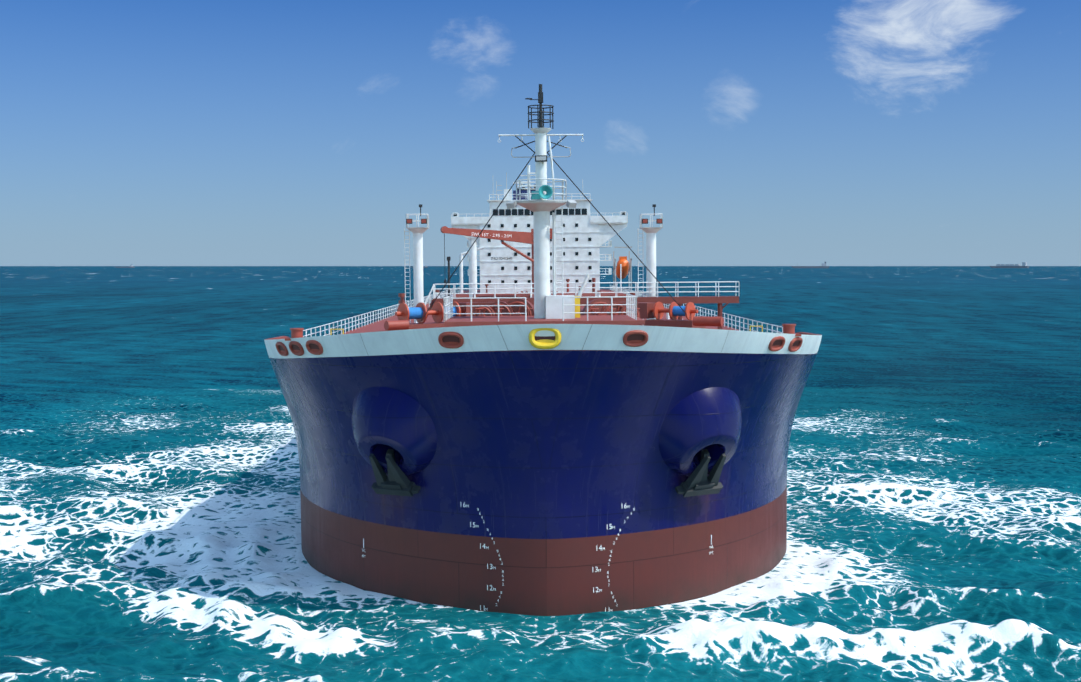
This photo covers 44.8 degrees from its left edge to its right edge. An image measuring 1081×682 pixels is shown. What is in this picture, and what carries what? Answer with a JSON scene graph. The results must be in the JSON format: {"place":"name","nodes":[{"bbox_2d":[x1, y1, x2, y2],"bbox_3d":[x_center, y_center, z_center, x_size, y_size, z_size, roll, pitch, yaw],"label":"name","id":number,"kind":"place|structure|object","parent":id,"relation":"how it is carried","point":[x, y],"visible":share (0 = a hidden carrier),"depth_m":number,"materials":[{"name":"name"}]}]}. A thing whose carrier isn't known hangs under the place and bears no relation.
{"place":"outdoors","nodes":[
{"label":"outdoors","id":0,"kind":"place"},
{"bbox_2d":[0,266,1080,681],"bbox_3d":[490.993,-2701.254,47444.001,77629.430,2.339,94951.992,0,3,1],"label":"sea","id":1,"kind":"structure","parent":0,"point":[150,514],"depth_m":95.09,"materials":[{"name":"liquid"}]},
{"bbox_2d":[264,84,821,615],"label":"tanker","id":2,"kind":"object","parent":1,"relation":"on","point":[538,422],"visible":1,"depth_m":65.02,"materials":[{"name":"blue metal"}]},
{"bbox_2d":[791,262,828,267],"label":"ship","id":3,"kind":"object","parent":1,"relation":"on","point":[823,265],"visible":1,"depth_m":9758.15},
{"bbox_2d":[990,262,1028,267],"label":"ship","id":4,"kind":"object","parent":1,"relation":"on","point":[1024,264],"visible":1,"depth_m":10127.06},
{"bbox_2d":[0,0,1080,265],"label":"sky","id":5,"kind":"structure","parent":0,"point":[134,132],"materials":[{"name":"blue"}]}
]}

